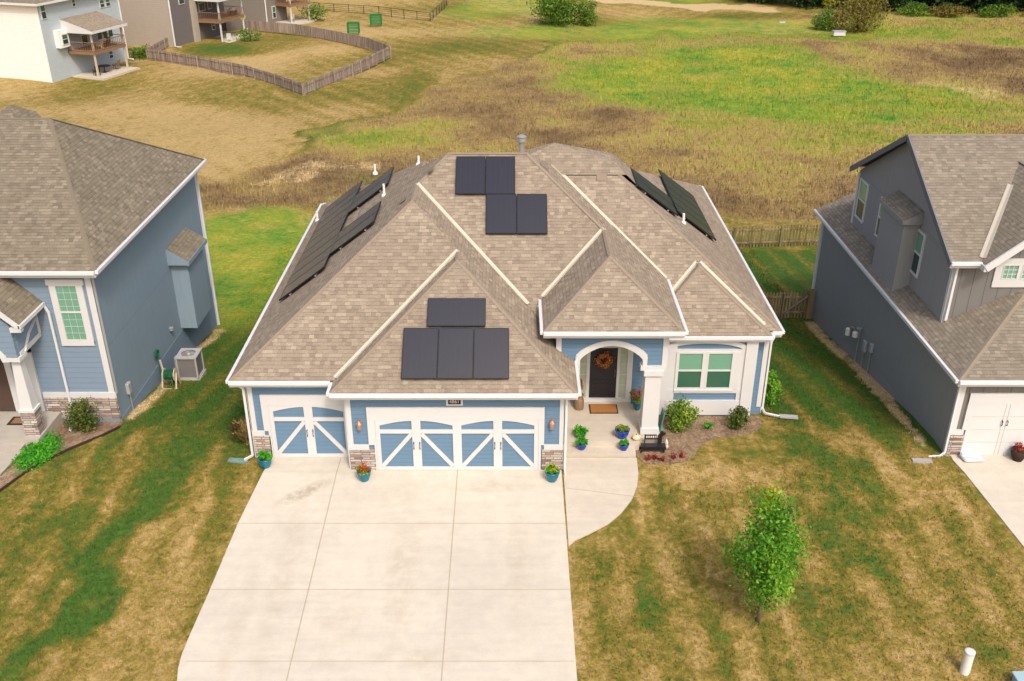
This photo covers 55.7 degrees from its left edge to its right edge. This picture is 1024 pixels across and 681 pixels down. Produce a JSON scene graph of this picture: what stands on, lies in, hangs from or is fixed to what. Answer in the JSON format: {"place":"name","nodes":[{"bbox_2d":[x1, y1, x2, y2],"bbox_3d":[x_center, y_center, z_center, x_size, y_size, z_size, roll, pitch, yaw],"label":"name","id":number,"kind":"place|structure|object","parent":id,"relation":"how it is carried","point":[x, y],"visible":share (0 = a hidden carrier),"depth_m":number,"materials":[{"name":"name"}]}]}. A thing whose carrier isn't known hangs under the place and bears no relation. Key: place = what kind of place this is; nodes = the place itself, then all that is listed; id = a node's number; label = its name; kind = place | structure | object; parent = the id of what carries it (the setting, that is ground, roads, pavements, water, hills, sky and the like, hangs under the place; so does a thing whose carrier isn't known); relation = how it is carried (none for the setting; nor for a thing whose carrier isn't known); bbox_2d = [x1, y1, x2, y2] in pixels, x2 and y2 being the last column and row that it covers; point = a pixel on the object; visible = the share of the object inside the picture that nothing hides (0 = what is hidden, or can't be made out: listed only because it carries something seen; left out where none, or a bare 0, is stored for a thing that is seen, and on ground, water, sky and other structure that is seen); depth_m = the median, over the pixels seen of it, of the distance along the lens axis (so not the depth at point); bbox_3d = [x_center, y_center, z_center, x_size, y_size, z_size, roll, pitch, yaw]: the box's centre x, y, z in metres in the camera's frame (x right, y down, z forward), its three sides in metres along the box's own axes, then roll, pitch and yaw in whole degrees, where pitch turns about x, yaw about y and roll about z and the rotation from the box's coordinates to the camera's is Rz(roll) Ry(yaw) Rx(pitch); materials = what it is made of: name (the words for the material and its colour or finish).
{"place":"outdoors","nodes":[
{"label":"outdoors","id":0,"kind":"place"},
{"bbox_2d":[0,452,20,474],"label":"neighbour path","id":1,"kind":"structure","parent":0,"point":[6,460],"depth_m":29.99,"materials":[{"name":"grey concrete"}]},
{"bbox_2d":[228,417,252,444],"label":"ornamental grass","id":2,"kind":"object","parent":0,"point":[239,430],"depth_m":30.48,"materials":[{"name":"plant"}]},
{"bbox_2d":[177,457,576,680],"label":"driveway","id":3,"kind":"structure","parent":0,"point":[387,529],"depth_m":25.52,"materials":[{"name":"concrete"}]},
{"bbox_2d":[355,461,370,481],"bbox_3d":[-4.443,3.908,28.876,0.522,0.617,0.509,0,27,0],"label":"planter","id":4,"kind":"object","parent":3,"relation":"on","point":[363,471],"visible":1,"depth_m":28.81,"materials":[{"name":"ceramic"}]},
{"bbox_2d":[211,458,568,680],"bbox_3d":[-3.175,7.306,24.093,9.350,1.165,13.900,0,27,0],"label":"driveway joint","id":5,"kind":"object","parent":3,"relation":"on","point":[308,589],"visible":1,"depth_m":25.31,"materials":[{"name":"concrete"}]},
{"bbox_2d":[545,462,559,482],"bbox_3d":[1.192,3.907,28.889,0.484,0.607,0.486,0,27,0],"label":"planter","id":6,"kind":"object","parent":3,"relation":"on","point":[552,471],"visible":1,"depth_m":28.78,"materials":[{"name":"ceramic"}]},
{"bbox_2d":[0,0,1023,680],"bbox_3d":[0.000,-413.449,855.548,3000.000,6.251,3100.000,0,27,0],"label":"ground","id":7,"kind":"structure","parent":0,"point":[226,126],"depth_m":32.78,"materials":[{"name":"plant"}]},
{"bbox_2d":[0,422,123,487],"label":"neighbour bed","id":8,"kind":"object","parent":7,"relation":"on","point":[71,438],"visible":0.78,"depth_m":31.13,"materials":[{"name":"soil"}]},
{"bbox_2d":[10,429,65,476],"bbox_3d":[-14.718,3.426,30.231,1.465,0.348,2.664,0,27,0],"label":"ground cover","id":9,"kind":"object","parent":8,"relation":"on","point":[39,452],"visible":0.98,"depth_m":30.05,"materials":[{"name":"green plant"}]},
{"bbox_2d":[0,425,120,491],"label":"bed edging","id":10,"kind":"object","parent":8,"relation":"on","point":[59,453],"visible":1,"depth_m":30.32,"materials":[{"name":"rubber"}]},
{"bbox_2d":[61,395,102,434],"bbox_3d":[-13.959,2.465,31.374,1.192,1.296,1.176,0,27,0],"label":"shrub","id":11,"kind":"object","parent":8,"relation":"on","point":[80,415],"visible":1,"depth_m":31.22,"materials":[{"name":"green plant"}]},
{"bbox_2d":[0,0,139,82],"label":"house","id":12,"kind":"structure","parent":7,"relation":"on","point":[52,41],"depth_m":103.93,"materials":[{"name":"white"}]},
{"bbox_2d":[39,5,46,19],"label":"window","id":13,"kind":"structure","parent":12,"relation":"in","point":[42,8],"depth_m":100.91,"materials":[{"name":"white paint"}]},
{"bbox_2d":[80,34,88,44],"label":"window","id":14,"kind":"structure","parent":12,"relation":"in","point":[84,38],"depth_m":107.06,"materials":[{"name":"glass"}]},
{"bbox_2d":[96,29,102,40],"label":"window","id":15,"kind":"structure","parent":12,"relation":"in","point":[99,36],"depth_m":109.28,"materials":[{"name":"glass"}]},
{"bbox_2d":[99,0,104,7],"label":"window","id":16,"kind":"structure","parent":12,"relation":"in","point":[101,2],"depth_m":108.95,"materials":[{"name":"white paint"}]},
{"bbox_2d":[98,64,110,72],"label":"patio table","id":17,"kind":"object","parent":12,"relation":"on","point":[105,65],"visible":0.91,"depth_m":107.59,"materials":[{"name":"black paint"}]},
{"bbox_2d":[102,31,107,38],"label":"window","id":18,"kind":"structure","parent":12,"relation":"in","point":[104,36],"depth_m":110.11,"materials":[{"name":"glass"}]},
{"bbox_2d":[105,0,110,6],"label":"window","id":19,"kind":"structure","parent":12,"relation":"in","point":[107,2],"depth_m":109.83,"materials":[{"name":"glass"}]},
{"bbox_2d":[107,30,113,36],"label":"window","id":20,"kind":"structure","parent":12,"relation":"in","point":[110,32],"depth_m":110.92,"materials":[{"name":"white paint"}]},
{"bbox_2d":[108,51,113,58],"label":"window","id":21,"kind":"structure","parent":12,"relation":"in","point":[110,53],"depth_m":111.46,"materials":[{"name":"glass"}]},
{"bbox_2d":[112,59,120,69],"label":"patio chair","id":22,"kind":"object","parent":12,"relation":"on","point":[117,64],"visible":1,"depth_m":109.06,"materials":[{"name":"brown wood"}]},
{"bbox_2d":[0,105,219,451],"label":"house","id":23,"kind":"structure","parent":7,"relation":"on","point":[107,288],"depth_m":31.88,"materials":[{"name":"blue"}]},
{"bbox_2d":[0,359,15,410],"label":"front door","id":24,"kind":"structure","parent":23,"relation":"in","point":[6,399],"depth_m":31.69,"materials":[{"name":"brown paint"}]},
{"bbox_2d":[8,362,18,401],"bbox_3d":[-15.960,1.325,31.486,0.480,2.150,0.055,0,27,0],"label":"window","id":25,"kind":"structure","parent":23,"relation":"in","point":[9,363],"depth_m":31.36,"materials":[{"name":"white paint"}]},
{"bbox_2d":[7,417,22,424],"bbox_3d":[-15.950,2.605,31.462,0.700,0.021,0.500,0,27,0],"label":"doormat","id":26,"kind":"object","parent":23,"relation":"on","point":[15,421],"visible":0.57,"depth_m":31.40,"materials":[{"name":"fabric"}]},
{"bbox_2d":[53,285,87,340],"bbox_3d":[-13.820,-0.858,30.396,0.700,1.930,0.055,0,27,0],"label":"window","id":27,"kind":"structure","parent":23,"relation":"in","point":[67,297],"depth_m":30.36,"materials":[{"name":"glass"}]},
{"bbox_2d":[127,44,153,60],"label":"bush","id":28,"kind":"object","parent":7,"relation":"on","point":[141,51],"visible":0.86,"depth_m":115.87,"materials":[{"name":"green plant"}]},
{"bbox_2d":[146,37,168,50],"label":"wooden fence","id":29,"kind":"object","parent":7,"relation":"on","point":[161,45],"visible":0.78,"depth_m":120.04,"materials":[{"name":"wood"}]},
{"bbox_2d":[154,349,161,380],"bbox_3d":[-12.900,0.948,35.440,0.080,1.355,0.374,0,27,0],"label":"hose hanger","id":30,"kind":"object","parent":7,"relation":"on","point":[157,353],"visible":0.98,"depth_m":35.29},
{"bbox_2d":[159,360,180,389],"bbox_3d":[-12.450,1.260,35.037,0.609,1.061,0.736,0,27,0],"label":"hose reel","id":31,"kind":"object","parent":7,"relation":"on","point":[170,374],"visible":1,"depth_m":35.04,"materials":[{"name":"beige plastic"}]},
{"bbox_2d":[119,0,254,46],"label":"house","id":32,"kind":"structure","parent":7,"relation":"on","point":[177,23],"depth_m":123.15,"materials":[{"name":"brown"}]},
{"bbox_2d":[197,1,204,11],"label":"window","id":33,"kind":"structure","parent":32,"relation":"in","point":[201,6],"depth_m":126.40,"materials":[{"name":"glass"}]},
{"bbox_2d":[226,33,231,41],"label":"garden chair","id":34,"kind":"object","parent":32,"relation":"on","point":[228,36],"visible":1,"depth_m":126.25,"materials":[{"name":"white paint"}]},
{"bbox_2d":[227,7,237,15],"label":"barbecue grill","id":35,"kind":"object","parent":32,"relation":"on","point":[231,11],"visible":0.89,"depth_m":128.35,"materials":[{"name":"metal"}]},
{"bbox_2d":[174,348,206,380],"bbox_3d":[-12.020,1.042,36.221,0.880,1.310,0.840,0,27,0],"label":"air conditioner","id":36,"kind":"object","parent":7,"relation":"on","point":[189,364],"visible":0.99,"depth_m":35.91,"materials":[{"name":"grey metal"}]},
{"bbox_2d":[228,457,248,463],"bbox_3d":[-8.450,3.704,29.889,0.600,0.060,0.180,4,27,7],"label":"splash block","id":37,"kind":"object","parent":7,"relation":"on","point":[234,460],"depth_m":29.89,"materials":[{"name":"teal plastic"}]},
{"bbox_2d":[232,27,261,41],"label":"bush","id":38,"kind":"object","parent":7,"relation":"on","point":[245,35],"visible":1,"depth_m":127.07,"materials":[{"name":"green plant"}]},
{"bbox_2d":[257,450,272,468],"bbox_3d":[-7.502,3.611,29.483,0.507,0.536,0.475,0,27,0],"label":"planter","id":39,"kind":"object","parent":7,"relation":"on","point":[264,459],"visible":1,"depth_m":29.38,"materials":[{"name":"ceramic"}]},
{"bbox_2d":[219,0,316,30],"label":"house","id":40,"kind":"structure","parent":7,"relation":"on","point":[263,11],"depth_m":139.01,"materials":[{"name":"grey"}]},
{"bbox_2d":[271,6,276,18],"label":"window","id":41,"kind":"structure","parent":40,"relation":"in","point":[273,7],"depth_m":140.61,"materials":[{"name":"white paint"}]},
{"bbox_2d":[146,20,391,95],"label":"wooden fence","id":42,"kind":"object","parent":7,"relation":"on","point":[382,52],"visible":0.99,"depth_m":111.47,"materials":[{"name":"wood"}]},
{"bbox_2d":[295,2,328,21],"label":"bush","id":43,"kind":"object","parent":7,"relation":"on","point":[313,11],"visible":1,"depth_m":142.80,"materials":[{"name":"green plant"}]},
{"bbox_2d":[346,22,359,33],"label":"box","id":44,"kind":"object","parent":7,"relation":"on","point":[353,24],"visible":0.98,"depth_m":131.97,"materials":[{"name":"plastic"}]},
{"bbox_2d":[369,14,381,25],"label":"box","id":45,"kind":"object","parent":7,"relation":"on","point":[375,18],"visible":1,"depth_m":138.51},
{"bbox_2d":[305,0,446,20],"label":"chain link fence","id":46,"kind":"object","parent":7,"relation":"on","point":[439,9],"visible":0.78,"depth_m":148.41,"materials":[{"name":"black paint"}]},
{"bbox_2d":[225,134,784,474],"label":"house","id":47,"kind":"structure","parent":7,"relation":"on","point":[464,311],"depth_m":30.17,"materials":[{"name":"beige"}]},
{"bbox_2d":[268,406,348,456],"bbox_3d":[-6.175,2.790,29.658,2.390,1.840,0.122,0,27,0],"label":"garage door","id":48,"kind":"structure","parent":47,"relation":"in","point":[296,431],"depth_m":29.67,"materials":[{"name":"blue"}]},
{"bbox_2d":[375,420,538,469],"bbox_3d":[-1.635,3.134,29.048,4.850,1.780,0.122,0,27,0],"label":"garage door","id":49,"kind":"structure","parent":47,"relation":"in","point":[401,444],"depth_m":29.06,"materials":[{"name":"blue"}]},
{"bbox_2d":[574,378,583,410],"bbox_3d":[2.220,1.742,31.907,0.320,1.124,0.352,0,27,0],"label":"milk can","id":50,"kind":"object","parent":47,"relation":"on","point":[579,404],"visible":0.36,"depth_m":31.91,"materials":[{"name":"beige metal"}]},
{"bbox_2d":[572,424,588,437],"bbox_3d":[2.155,2.862,30.481,0.548,0.424,0.528,23,35,37],"label":"planter","id":51,"kind":"object","parent":47,"relation":"on","point":[578,431],"visible":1,"depth_m":30.39,"materials":[{"name":"plant"}]},
{"bbox_2d":[574,436,587,450],"bbox_3d":[2.149,3.200,30.118,0.426,0.420,0.410,22,35,37],"label":"planter","id":52,"kind":"object","parent":47,"relation":"on","point":[581,443],"visible":1,"depth_m":30.06,"materials":[{"name":"ceramic"}]},
{"bbox_2d":[589,348,617,397],"bbox_3d":[3.020,1.081,32.085,0.900,1.900,0.095,0,27,0],"label":"front door","id":53,"kind":"structure","parent":47,"relation":"in","point":[602,381],"depth_m":32.17,"materials":[{"name":"black paint"}]},
{"bbox_2d":[594,351,614,368],"bbox_3d":[3.034,0.635,31.805,0.706,0.672,0.242,0,27,0],"label":"wreath","id":54,"kind":"object","parent":53,"relation":"attached to","point":[608,360],"visible":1,"depth_m":31.78,"materials":[{"name":"orange plant"}]},
{"bbox_2d":[589,404,618,413],"bbox_3d":[3.030,2.261,32.094,0.940,0.026,0.580,0,27,0],"label":"doormat","id":55,"kind":"object","parent":47,"relation":"on","point":[603,408],"visible":1,"depth_m":32.05,"materials":[{"name":"fabric"}]},
{"bbox_2d":[615,424,629,438],"bbox_3d":[3.470,2.866,30.486,0.475,0.412,0.484,0,27,0],"label":"planter","id":56,"kind":"object","parent":47,"relation":"on","point":[622,431],"visible":1,"depth_m":30.38,"materials":[{"name":"ceramic"}]},
{"bbox_2d":[619,438,628,450],"bbox_3d":[3.474,3.230,30.104,0.336,0.380,0.330,0,27,0],"label":"planter","id":57,"kind":"object","parent":47,"relation":"on","point":[623,445],"visible":1,"depth_m":30.04,"materials":[{"name":"ceramic"}]},
{"bbox_2d":[629,386,641,409],"bbox_3d":[4.113,1.889,31.923,0.602,0.847,0.667,20,33,34],"label":"planter","id":58,"kind":"object","parent":47,"relation":"on","point":[635,396],"visible":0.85,"depth_m":31.82,"materials":[{"name":"ceramic"}]},
{"bbox_2d":[632,433,640,440],"bbox_3d":[3.900,3.015,30.402,0.263,0.222,0.263,-11,29,-20],"label":"pumpkin","id":59,"kind":"object","parent":47,"relation":"on","point":[636,436],"visible":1,"depth_m":30.33,"materials":[{"name":"beige plant"}]},
{"bbox_2d":[675,352,704,389],"bbox_3d":[5.840,0.992,31.821,0.880,1.400,0.055,0,27,0],"label":"window","id":60,"kind":"structure","parent":47,"relation":"in","point":[690,365],"depth_m":31.81,"materials":[{"name":"glass"}]},
{"bbox_2d":[704,352,734,389],"bbox_3d":[6.800,0.992,31.821,0.880,1.400,0.055,0,27,0],"label":"window","id":61,"kind":"structure","parent":47,"relation":"in","point":[719,366],"depth_m":31.81,"materials":[{"name":"glass"}]},
{"bbox_2d":[526,0,588,26],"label":"bush","id":62,"kind":"object","parent":7,"relation":"on","point":[548,9],"visible":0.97,"depth_m":136.86,"materials":[{"name":"green plant"}]},
{"bbox_2d":[576,0,598,27],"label":"bush","id":63,"kind":"object","parent":7,"relation":"on","point":[587,13],"visible":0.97,"depth_m":136.97,"materials":[{"name":"green plant"}]},
{"bbox_2d":[563,458,637,545],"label":"walkway","id":64,"kind":"structure","parent":7,"relation":"on","point":[588,512],"depth_m":28.62,"materials":[{"name":"concrete"}]},
{"bbox_2d":[568,488,636,496],"bbox_3d":[2.650,4.475,28.543,2.138,0.038,0.030,5,27,10],"label":"walkway joint","id":65,"kind":"object","parent":64,"relation":"on","point":[602,492],"visible":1,"depth_m":28.54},
{"bbox_2d":[199,18,1023,222],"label":"prairie grass","id":66,"kind":"structure","parent":7,"relation":"on","point":[747,195],"depth_m":90.04,"materials":[{"name":"plant"}]},
{"bbox_2d":[636,416,761,464],"bbox_3d":[6.100,3.241,31.213,4.400,0.360,3.120,0,27,0],"label":"mulch bed","id":67,"kind":"object","parent":7,"relation":"on","point":[689,442],"visible":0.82,"depth_m":31.20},
{"bbox_2d":[639,430,665,452],"bbox_3d":[4.394,3.182,30.241,0.811,0.728,0.260,0,27,0],"label":"garden bench","id":68,"kind":"object","parent":67,"relation":"on","point":[659,445],"visible":1,"depth_m":30.25,"materials":[{"name":"black paint"}]},
{"bbox_2d":[658,407,664,430],"bbox_3d":[4.860,2.552,31.491,0.140,0.660,0.440,0,27,0],"label":"splash board","id":69,"kind":"object","parent":67,"relation":"on","point":[661,419],"visible":0.95,"depth_m":31.45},
{"bbox_2d":[664,392,703,432],"bbox_3d":[5.533,2.372,31.534,1.236,1.376,1.132,-10,29,-19],"label":"shrub","id":70,"kind":"object","parent":67,"relation":"on","point":[681,417],"visible":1,"depth_m":31.34,"materials":[{"name":"green plant"}]},
{"bbox_2d":[702,422,713,428],"bbox_3d":[6.392,2.788,31.593,0.395,0.321,0.393,10,29,19],"label":"plant","id":71,"kind":"object","parent":67,"relation":"on","point":[708,425],"visible":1,"depth_m":31.56,"materials":[{"name":"green plant"}]},
{"bbox_2d":[725,404,750,429],"bbox_3d":[7.372,2.563,31.492,0.827,1.000,0.778,0,27,0],"label":"shrub","id":72,"kind":"object","parent":67,"relation":"on","point":[737,419],"visible":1,"depth_m":31.45,"materials":[{"name":"green plant"}]},
{"bbox_2d":[736,0,775,3],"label":"woodland tree","id":73,"kind":"object","parent":7,"relation":"on","point":[765,1],"visible":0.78,"depth_m":157.92,"materials":[{"name":"green plant"}]},
{"bbox_2d":[719,479,814,622],"bbox_3d":[6.133,5.130,23.570,2.273,4.480,2.359,15,31,27],"label":"young tree","id":74,"kind":"object","parent":7,"relation":"on","point":[766,560],"visible":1,"depth_m":23.06,"materials":[{"name":"green plant"}]},
{"bbox_2d":[764,292,783,318],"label":"picket fence","id":75,"kind":"object","parent":7,"relation":"on","point":[780,303],"visible":0.23,"depth_m":43.17,"materials":[{"name":"wood"}]},
{"bbox_2d":[728,224,820,246],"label":"picket fence","id":76,"kind":"object","parent":7,"relation":"on","point":[734,230],"visible":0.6,"depth_m":53.87,"materials":[{"name":"wood"}]},
{"bbox_2d":[764,369,787,405],"bbox_3d":[9.017,1.655,33.566,0.980,1.318,1.146,-4,27,-7],"label":"shrub","id":77,"kind":"object","parent":7,"relation":"on","point":[773,387],"visible":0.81,"depth_m":33.36,"materials":[{"name":"green plant"}]},
{"bbox_2d":[779,414,797,418],"bbox_3d":[9.250,2.545,32.385,0.600,0.060,0.180,4,27,7],"label":"splash block","id":78,"kind":"object","parent":7,"relation":"on","point":[786,416],"depth_m":32.39,"materials":[{"name":"white concrete"}]},
{"bbox_2d":[781,289,814,318],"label":"picket gate","id":79,"kind":"structure","parent":7,"relation":"on","point":[808,306],"depth_m":43.23,"materials":[{"name":"brown wood"}]},
{"bbox_2d":[781,0,826,9],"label":"woodland tree","id":80,"kind":"object","parent":7,"relation":"on","point":[804,3],"visible":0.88,"depth_m":153.78,"materials":[{"name":"green plant"}]},
{"bbox_2d":[810,4,840,31],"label":"bush","id":81,"kind":"object","parent":7,"relation":"on","point":[819,23],"visible":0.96,"depth_m":135.00,"materials":[{"name":"green plant"}]},
{"bbox_2d":[822,0,839,9],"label":"young tree","id":82,"kind":"object","parent":7,"relation":"on","point":[829,2],"visible":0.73,"depth_m":141.94,"materials":[{"name":"green plant"}]},
{"bbox_2d":[832,30,846,35],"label":"marker box","id":83,"kind":"object","parent":7,"relation":"on","point":[838,32],"visible":1,"depth_m":130.71,"materials":[{"name":"white paint"}]},
{"bbox_2d":[819,0,875,7],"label":"woodland tree","id":84,"kind":"object","parent":7,"relation":"on","point":[845,3],"visible":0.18,"depth_m":152.05,"materials":[{"name":"green plant"}]},
{"bbox_2d":[827,0,893,32],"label":"bush","id":85,"kind":"object","parent":7,"relation":"on","point":[856,13],"visible":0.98,"depth_m":132.85,"materials":[{"name":"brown plant"}]},
{"bbox_2d":[867,0,925,12],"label":"woodland tree","id":86,"kind":"object","parent":7,"relation":"on","point":[891,2],"visible":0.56,"depth_m":149.56,"materials":[{"name":"green plant"}]},
{"bbox_2d":[892,0,936,16],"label":"scrub bush","id":87,"kind":"object","parent":7,"relation":"on","point":[916,11],"visible":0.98,"depth_m":146.24,"materials":[{"name":"green plant"}]},
{"bbox_2d":[885,0,943,9],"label":"woodland tree","id":88,"kind":"object","parent":7,"relation":"on","point":[931,1],"visible":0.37,"depth_m":151.04,"materials":[{"name":"green plant"}]},
{"bbox_2d":[811,134,1023,456],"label":"house","id":89,"kind":"structure","parent":7,"relation":"on","point":[918,302],"depth_m":32.10,"materials":[{"name":"grey"}]},
{"bbox_2d":[854,177,869,223],"bbox_3d":[13.875,-5.558,38.442,0.050,1.600,0.950,0,27,0],"label":"window","id":90,"kind":"structure","parent":89,"relation":"in","point":[863,190],"depth_m":38.46,"materials":[{"name":"glass"}]},
{"bbox_2d":[874,196,882,236],"bbox_3d":[13.875,-4.524,36.303,0.050,1.540,0.900,0,27,0],"label":"window","id":91,"kind":"structure","parent":89,"relation":"in","point":[880,206],"depth_m":36.66,"materials":[{"name":"white paint"}]},
{"bbox_2d":[910,229,926,277],"bbox_3d":[13.875,-3.034,33.246,0.050,1.580,0.900,0,27,0],"label":"window","id":92,"kind":"structure","parent":89,"relation":"in","point":[916,263],"depth_m":33.09,"materials":[{"name":"glass"}]},
{"bbox_2d":[964,404,1023,454],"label":"garage door","id":93,"kind":"structure","parent":89,"relation":"in","point":[994,429],"depth_m":29.74,"materials":[{"name":"white paint"}]},
{"bbox_2d":[1001,265,1019,279],"bbox_3d":[15.690,-2.156,30.509,0.500,0.500,0.055,0,27,0],"label":"window","id":94,"kind":"structure","parent":89,"relation":"in","point":[1010,272],"depth_m":30.52,"materials":[{"name":"glass"}]},
{"bbox_2d":[1020,265,1023,279],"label":"window","id":95,"kind":"structure","parent":89,"relation":"in","point":[1022,274],"depth_m":30.54,"materials":[{"name":"white paint"}]},
{"bbox_2d":[911,458,932,462],"bbox_3d":[12.650,3.704,29.889,0.600,0.060,0.180,2,27,4],"label":"splash block","id":96,"kind":"object","parent":7,"relation":"on","point":[921,460],"depth_m":29.89,"materials":[{"name":"white concrete"}]},
{"bbox_2d":[924,2,970,17],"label":"scrub bush","id":97,"kind":"object","parent":7,"relation":"on","point":[955,10],"visible":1,"depth_m":145.74,"materials":[{"name":"brown plant"}]},
{"bbox_2d":[920,0,993,12],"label":"woodland tree","id":98,"kind":"object","parent":7,"relation":"on","point":[953,2],"visible":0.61,"depth_m":148.70,"materials":[{"name":"green plant"}]},
{"bbox_2d":[959,647,975,675],"bbox_3d":[10.800,7.651,23.000,0.244,0.780,0.244,0,27,0],"label":"pipe marker","id":99,"kind":"object","parent":7,"relation":"on","point":[967,661],"visible":1,"depth_m":22.89,"materials":[{"name":"plastic"}]},
{"bbox_2d":[959,0,1021,14],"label":"woodland tree","id":100,"kind":"object","parent":7,"relation":"on","point":[999,2],"visible":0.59,"depth_m":147.60,"materials":[{"name":"green plant"}]},
{"bbox_2d":[973,3,1021,17],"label":"scrub bush","id":101,"kind":"object","parent":7,"relation":"on","point":[991,11],"visible":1,"depth_m":145.30,"materials":[{"name":"green plant"}]},
{"bbox_2d":[976,0,1023,10],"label":"woodland tree","id":102,"kind":"object","parent":7,"relation":"on","point":[1021,6],"visible":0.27,"depth_m":149.77,"materials":[{"name":"green plant"}]},
{"bbox_2d":[1012,671,1023,680],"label":"utility box","id":103,"kind":"object","parent":7,"relation":"on","point":[1018,675],"visible":1,"depth_m":22.68,"materials":[{"name":"plastic"}]},
{"bbox_2d":[951,455,1023,546],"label":"neighbour driveway","id":104,"kind":"structure","parent":0,"point":[997,481],"depth_m":28.85,"materials":[{"name":"concrete"}]},
{"bbox_2d":[959,450,984,461],"bbox_3d":[14.196,3.567,29.924,0.697,0.194,0.482,0,27,0],"label":"plastic parcel","id":105,"kind":"object","parent":104,"relation":"on","point":[969,456],"visible":1,"depth_m":29.81,"materials":[{"name":"white paint"}]},
{"bbox_2d":[1011,442,1023,461],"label":"planter","id":106,"kind":"object","parent":104,"relation":"on","point":[1017,452],"visible":1,"depth_m":29.71,"materials":[{"name":"ceramic"}]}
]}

